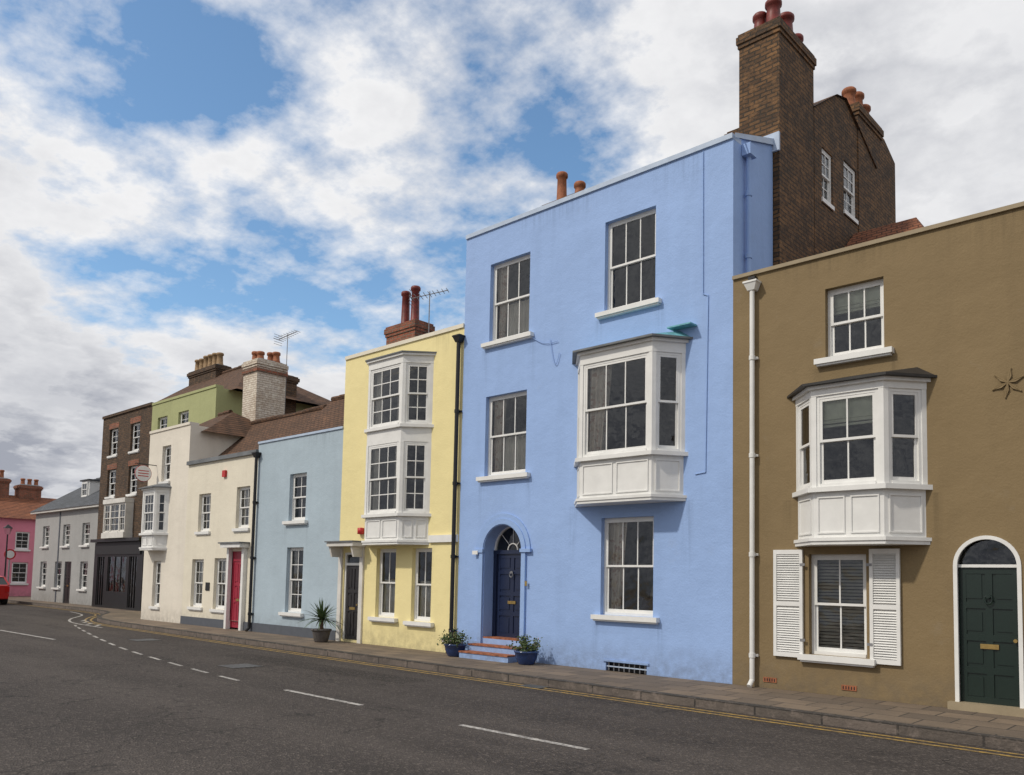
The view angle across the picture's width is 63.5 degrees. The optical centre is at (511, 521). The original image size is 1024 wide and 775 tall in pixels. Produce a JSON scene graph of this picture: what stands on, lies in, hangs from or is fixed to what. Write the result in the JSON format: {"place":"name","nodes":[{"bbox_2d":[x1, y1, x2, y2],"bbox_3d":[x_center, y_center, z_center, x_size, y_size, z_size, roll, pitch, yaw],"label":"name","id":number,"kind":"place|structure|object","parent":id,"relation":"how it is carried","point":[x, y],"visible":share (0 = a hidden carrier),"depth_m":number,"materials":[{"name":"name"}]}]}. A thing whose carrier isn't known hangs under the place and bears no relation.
{"place":"outdoors","nodes":[
{"label":"outdoors","id":0,"kind":"place"},
{"bbox_2d":[63,562,70,602],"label":"door stiles","id":1,"kind":"object","parent":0,"point":[68,577],"depth_m":41.91,"materials":[{"name":"grey wood"}]},
{"bbox_2d":[64,563,70,600],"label":"door panels","id":2,"kind":"object","parent":1,"relation":"in","point":[66,582],"visible":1,"depth_m":41.94,"materials":[{"name":"grey wood"}]},
{"bbox_2d":[274,330,298,413],"bbox_3d":[-8.378,-5.215,30.639,1.009,3.631,0.520,-1,-5,31],"label":"tv aerial","id":3,"kind":"object","parent":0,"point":[287,349],"visible":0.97,"depth_m":30.72,"materials":[{"name":"metal"}]},
{"bbox_2d":[0,602,1023,774],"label":"road","id":4,"kind":"structure","parent":0,"point":[74,700],"depth_m":9.67,"materials":[{"name":"grey asphalt"}]},
{"bbox_2d":[0,576,9,604],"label":"red hatchback car","id":5,"kind":"object","parent":4,"relation":"on","point":[4,589],"visible":1,"depth_m":40.88,"materials":[{"name":"red paint"}]},
{"bbox_2d":[127,639,158,640],"bbox_3d":[-9.447,3.054,21.287,0.640,0.019,0.640,-3,-6,43],"label":"manhole cover","id":6,"kind":"object","parent":4,"relation":"on","point":[143,639],"visible":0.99,"depth_m":21.26,"materials":[{"name":"grey metal"}]},
{"bbox_2d":[216,663,264,668],"bbox_3d":[-5.139,2.740,15.649,0.640,0.019,0.640,-3,-6,43],"label":"manhole cover","id":7,"kind":"object","parent":4,"relation":"on","point":[236,666],"visible":1,"depth_m":15.62,"materials":[{"name":"grey metal"}]},
{"bbox_2d":[0,612,588,749],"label":"road markings","id":8,"kind":"object","parent":4,"relation":"on","point":[526,737],"visible":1,"depth_m":11.61,"materials":[{"name":"white paint"}]},
{"bbox_2d":[220,653,431,683],"bbox_3d":[-3.838,2.781,15.871,6.200,0.001,0.700,-3,-6,43],"label":"road repair patch","id":9,"kind":"object","parent":4,"relation":"on","point":[344,671],"visible":1,"depth_m":15.46,"materials":[{"name":"grey asphalt"}]},
{"bbox_2d":[8,600,1023,751],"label":"kerb","id":10,"kind":"structure","parent":4,"relation":"on","point":[962,737],"depth_m":12.12,"materials":[{"name":"stone"}]},
{"bbox_2d":[10,603,1023,758],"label":"double yellow line","id":11,"kind":"object","parent":4,"relation":"on","point":[612,697],"visible":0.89,"depth_m":11.76,"materials":[{"name":"paint"}]},
{"bbox_2d":[518,684,548,688],"bbox_3d":[0.361,2.702,13.523,0.450,0.020,0.300,-3,-6,43],"label":"drain grating","id":12,"kind":"object","parent":4,"relation":"on","point":[534,686],"visible":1,"depth_m":13.48,"materials":[{"name":"grey metal"}]},
{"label":"walls","id":13,"kind":"object","parent":4,"relation":"on","visible":0},
{"bbox_2d":[43,484,89,586],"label":"room interior","id":14,"kind":"object","parent":13,"relation":"attached to","point":[85,571],"visible":0.02,"depth_m":43.39,"materials":[{"name":"black"}]},
{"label":"walls","id":15,"kind":"object","parent":4,"relation":"on","visible":0},
{"bbox_2d":[12,533,27,581],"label":"room interior","id":16,"kind":"object","parent":15,"relation":"attached to","point":[21,576],"visible":0.18,"depth_m":52.99,"materials":[{"name":"black"}]},
{"bbox_2d":[0,0,1023,498],"label":"sky","id":17,"kind":"structure","parent":0,"point":[182,182],"materials":[{"name":"blue"}]},
{"bbox_2d":[8,596,1023,737],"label":"pavement","id":18,"kind":"structure","parent":0,"point":[969,721],"depth_m":12.95,"materials":[{"name":"grey concrete"}]},
{"bbox_2d":[3,525,11,577],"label":"street lamp","id":19,"kind":"object","parent":18,"relation":"on","point":[8,526],"visible":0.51,"depth_m":46.20,"materials":[{"name":"black metal"}]},
{"bbox_2d":[4,549,15,581],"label":"road sign","id":20,"kind":"object","parent":18,"relation":"on","point":[11,553],"visible":0.77,"depth_m":47.00,"materials":[{"name":"metal"}]},
{"bbox_2d":[0,517,35,595],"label":"front wall","id":21,"kind":"structure","parent":18,"relation":"on","point":[21,525],"depth_m":51.26,"materials":[{"name":"pink paint"}]},
{"bbox_2d":[11,532,29,582],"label":"window frames","id":22,"kind":"structure","parent":21,"relation":"attached to","point":[27,548],"depth_m":51.53,"materials":[{"name":"white paint"}]},
{"bbox_2d":[10,549,30,584],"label":"sills","id":23,"kind":"structure","parent":21,"relation":"attached to","point":[20,583],"depth_m":51.27,"materials":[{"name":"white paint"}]},
{"bbox_2d":[31,507,98,605],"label":"front wall","id":24,"kind":"structure","parent":18,"relation":"on","point":[75,555],"depth_m":42.31,"materials":[{"name":"white paint"}]},
{"bbox_2d":[54,512,60,601],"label":"party wall band","id":25,"kind":"object","parent":24,"relation":"attached to","point":[57,555],"visible":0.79,"depth_m":42.91,"materials":[{"name":"grey paint"}]},
{"bbox_2d":[36,545,88,591],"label":"sills","id":26,"kind":"structure","parent":24,"relation":"attached to","point":[80,546],"depth_m":42.27,"materials":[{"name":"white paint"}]},
{"bbox_2d":[30,504,98,514],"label":"eaves","id":27,"kind":"object","parent":24,"relation":"attached to","point":[68,509],"visible":0.79,"depth_m":42.02,"materials":[{"name":"white paint"}]},
{"bbox_2d":[41,482,89,588],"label":"window frames","id":28,"kind":"structure","parent":24,"relation":"attached to","point":[66,544],"depth_m":42.90,"materials":[{"name":"white paint"}]},
{"bbox_2d":[46,525,88,544],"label":"curtains","id":29,"kind":"object","parent":28,"relation":"attached to","point":[68,533],"visible":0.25,"depth_m":42.70,"materials":[{"name":"white fabric"}]},
{"bbox_2d":[90,402,153,610],"bbox_3d":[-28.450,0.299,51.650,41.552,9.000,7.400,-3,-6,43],"label":"dark brick pub","id":30,"kind":"structure","parent":18,"relation":"on","point":[118,569],"depth_m":36.90,"materials":[{"name":"brown brick"}]},
{"bbox_2d":[103,502,124,532],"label":"window frames","id":31,"kind":"structure","parent":30,"relation":"in","point":[110,518],"depth_m":36.74,"materials":[{"name":"white paint"}]},
{"bbox_2d":[109,423,139,496],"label":"window frames","id":32,"kind":"structure","parent":30,"relation":"in","point":[134,427],"depth_m":36.87,"materials":[{"name":"white paint"}]},
{"bbox_2d":[138,410,251,622],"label":"white townhouse","id":33,"kind":"structure","parent":18,"relation":"on","point":[174,449],"depth_m":27.76,"materials":[{"name":"paint"}]},
{"bbox_2d":[135,463,156,481],"bbox_3d":[-12.572,-1.665,28.368,0.045,0.618,0.750,-3,-6,43],"label":"hanging sign","id":34,"kind":"object","parent":33,"relation":"attached to","point":[143,473],"visible":1,"depth_m":28.30,"materials":[{"name":"white paint"}]},
{"bbox_2d":[142,446,170,605],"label":"window frames","id":35,"kind":"structure","parent":33,"relation":"in","point":[146,511],"depth_m":28.24,"materials":[{"name":"white paint"}]},
{"bbox_2d":[242,351,288,420],"bbox_3d":[-9.013,-4.326,30.019,1.070,3.745,1.270,-3,-6,43],"label":"whitewashed chimney","id":36,"kind":"object","parent":33,"relation":"on","point":[264,382],"visible":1,"depth_m":29.69,"materials":[{"name":"brick"}]},
{"bbox_2d":[151,365,330,430],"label":"green townhouse","id":37,"kind":"structure","parent":18,"relation":"on","point":[202,402],"depth_m":33.69,"materials":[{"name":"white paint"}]},
{"bbox_2d":[160,411,188,428],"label":"window frames","id":38,"kind":"structure","parent":37,"relation":"in","point":[164,418],"depth_m":33.74,"materials":[{"name":"white paint"}]},
{"bbox_2d":[187,352,231,385],"bbox_3d":[-14.103,-6.594,38.506,2.760,2.269,0.860,-3,-6,43],"label":"clustered chimney","id":39,"kind":"object","parent":37,"relation":"on","point":[210,366],"visible":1,"depth_m":38.08,"materials":[{"name":"brown brick"}]},
{"bbox_2d":[285,370,299,413],"bbox_3d":[-9.412,-5.273,34.008,1.060,2.186,0.860,-3,-6,43],"label":"chimney","id":40,"kind":"object","parent":37,"relation":"on","point":[292,382],"visible":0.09,"depth_m":33.76,"materials":[{"name":"brown brick"}]},
{"bbox_2d":[180,404,326,630],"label":"cream cottage","id":41,"kind":"structure","parent":18,"relation":"on","point":[217,556],"depth_m":25.54,"materials":[{"name":"white paint"}]},
{"bbox_2d":[193,486,249,608],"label":"window frames","id":42,"kind":"structure","parent":41,"relation":"in","point":[195,604],"depth_m":25.45,"materials":[{"name":"white paint"}]},
{"bbox_2d":[233,564,238,624],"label":"door panels","id":43,"kind":"structure","parent":41,"relation":"in","point":[237,565],"depth_m":24.49,"materials":[{"name":"red paint"}]},
{"bbox_2d":[234,570,240,624],"bbox_3d":[-8.044,2.159,24.421,0.630,1.950,0.045,-3,-6,43],"label":"door","id":44,"kind":"structure","parent":41,"relation":"in","point":[238,570],"depth_m":24.48,"materials":[{"name":"red paint"}]},
{"bbox_2d":[245,394,344,640],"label":"pale blue cottage","id":45,"kind":"structure","parent":18,"relation":"on","point":[296,511],"depth_m":22.69,"materials":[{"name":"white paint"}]},
{"bbox_2d":[288,473,306,612],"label":"window frames","id":46,"kind":"structure","parent":45,"relation":"in","point":[297,610],"depth_m":22.65,"materials":[{"name":"white paint"}]},
{"bbox_2d":[302,600,342,642],"bbox_3d":[-4.599,2.382,20.302,1.226,1.160,1.321,-3,-6,43],"label":"potted palm","id":47,"kind":"object","parent":18,"relation":"on","point":[321,634],"visible":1,"depth_m":20.20,"materials":[{"name":"grey stone"}]},
{"bbox_2d":[324,285,464,653],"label":"yellow townhouse","id":48,"kind":"structure","parent":18,"relation":"on","point":[395,549],"depth_m":19.30,"materials":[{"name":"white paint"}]},
{"bbox_2d":[347,569,357,635],"bbox_3d":[-3.942,2.018,20.634,0.560,1.840,0.045,-3,-6,43],"label":"door","id":49,"kind":"structure","parent":48,"relation":"in","point":[352,569],"depth_m":20.62,"materials":[{"name":"grey paint"}]},
{"bbox_2d":[347,569,358,635],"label":"door panels","id":50,"kind":"structure","parent":48,"relation":"in","point":[350,570],"depth_m":20.64,"materials":[{"name":"grey paint"}]},
{"bbox_2d":[367,362,431,621],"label":"window frames","id":51,"kind":"structure","parent":48,"relation":"in","point":[372,400],"depth_m":19.05,"materials":[{"name":"white paint"}]},
{"bbox_2d":[409,288,448,332],"bbox_3d":[-2.203,-5.014,21.840,1.009,2.232,0.520,1,-4,9],"label":"tv aerial","id":52,"kind":"object","parent":48,"relation":"attached to","point":[429,294],"visible":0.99,"depth_m":21.88,"materials":[{"name":"metal"}]},
{"bbox_2d":[437,629,471,656],"bbox_3d":[-1.208,2.525,17.301,0.693,0.588,0.786,2,-4,-14],"label":"potted shrub","id":53,"kind":"object","parent":18,"relation":"on","point":[454,645],"visible":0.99,"depth_m":17.14,"materials":[{"name":"blue ceramic"}]},
{"bbox_2d":[506,634,547,664],"bbox_3d":[0.322,2.458,15.950,0.704,0.592,0.675,-3,-6,43],"label":"potted shrub","id":54,"kind":"object","parent":18,"relation":"on","point":[524,655],"visible":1,"depth_m":15.80,"materials":[{"name":"blue ceramic"}]},
{"bbox_2d":[457,0,895,683],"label":"blue townhouse","id":55,"kind":"structure","parent":18,"relation":"on","point":[595,528],"depth_m":15.75,"materials":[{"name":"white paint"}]},
{"bbox_2d":[499,558,520,633],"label":"door panels","id":56,"kind":"structure","parent":55,"relation":"in","point":[505,562],"depth_m":17.37,"materials":[{"name":"blue paint"}]},
{"bbox_2d":[500,558,520,633],"bbox_3d":[0.028,1.552,17.300,0.880,1.740,0.045,-3,-6,43],"label":"door","id":57,"kind":"structure","parent":55,"relation":"in","point":[516,575],"depth_m":17.32,"materials":[{"name":"blue paint"}]},
{"bbox_2d":[488,149,854,616],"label":"window frames","id":58,"kind":"structure","parent":55,"relation":"in","point":[625,612],"depth_m":15.35,"materials":[{"name":"white paint"}]},
{"bbox_2d":[732,201,1023,716],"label":"brown townhouse","id":59,"kind":"structure","parent":18,"relation":"on","point":[878,463],"depth_m":11.90,"materials":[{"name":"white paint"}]},
{"bbox_2d":[799,279,921,657],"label":"window frames","id":60,"kind":"structure","parent":59,"relation":"in","point":[917,437],"depth_m":12.23,"materials":[{"name":"white paint"}]},
{"bbox_2d":[967,574,1013,699],"bbox_3d":[6.396,1.523,11.058,0.720,1.810,0.045,-3,-6,43],"label":"door","id":61,"kind":"structure","parent":59,"relation":"in","point":[983,610],"depth_m":11.04,"materials":[{"name":"green paint"}]},
{"bbox_2d":[966,574,1014,699],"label":"door panels","id":62,"kind":"structure","parent":59,"relation":"in","point":[1005,654],"depth_m":11.01,"materials":[{"name":"green paint"}]},
{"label":"chimney-top mortar","id":63,"kind":"object","parent":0,"visible":0},
{"bbox_2d":[0,470,38,484],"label":"chimney pot","id":64,"kind":"object","parent":63,"relation":"on","point":[29,482],"visible":0.95,"depth_m":54.67,"materials":[{"name":"ceramic"}]},
{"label":"gable","id":65,"kind":"object","parent":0,"visible":0},
{"bbox_2d":[31,487,99,511],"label":"tiled roof","id":66,"kind":"structure","parent":65,"relation":"attached to","point":[74,498],"depth_m":43.56,"materials":[{"name":"grey tile"}]},
{"bbox_2d":[80,479,99,481],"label":"dormer","id":67,"kind":"object","parent":66,"relation":"attached to","point":[89,479],"visible":0.25,"depth_m":43.16,"materials":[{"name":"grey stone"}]},
{"bbox_2d":[82,480,99,494],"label":"dormer","id":68,"kind":"object","parent":66,"relation":"attached to","point":[94,486],"visible":0.14,"depth_m":43.17,"materials":[{"name":"white paint"}]},
{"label":"gable","id":69,"kind":"object","parent":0,"visible":0},
{"bbox_2d":[0,495,55,519],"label":"tiled roof","id":70,"kind":"structure","parent":69,"relation":"attached to","point":[12,506],"depth_m":52.80,"materials":[{"name":"orange tile"}]},
{"bbox_2d":[0,478,42,499],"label":"chimney stack","id":71,"kind":"object","parent":70,"relation":"on","point":[29,492],"visible":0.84,"depth_m":54.28,"materials":[{"name":"red brick"}]}
]}

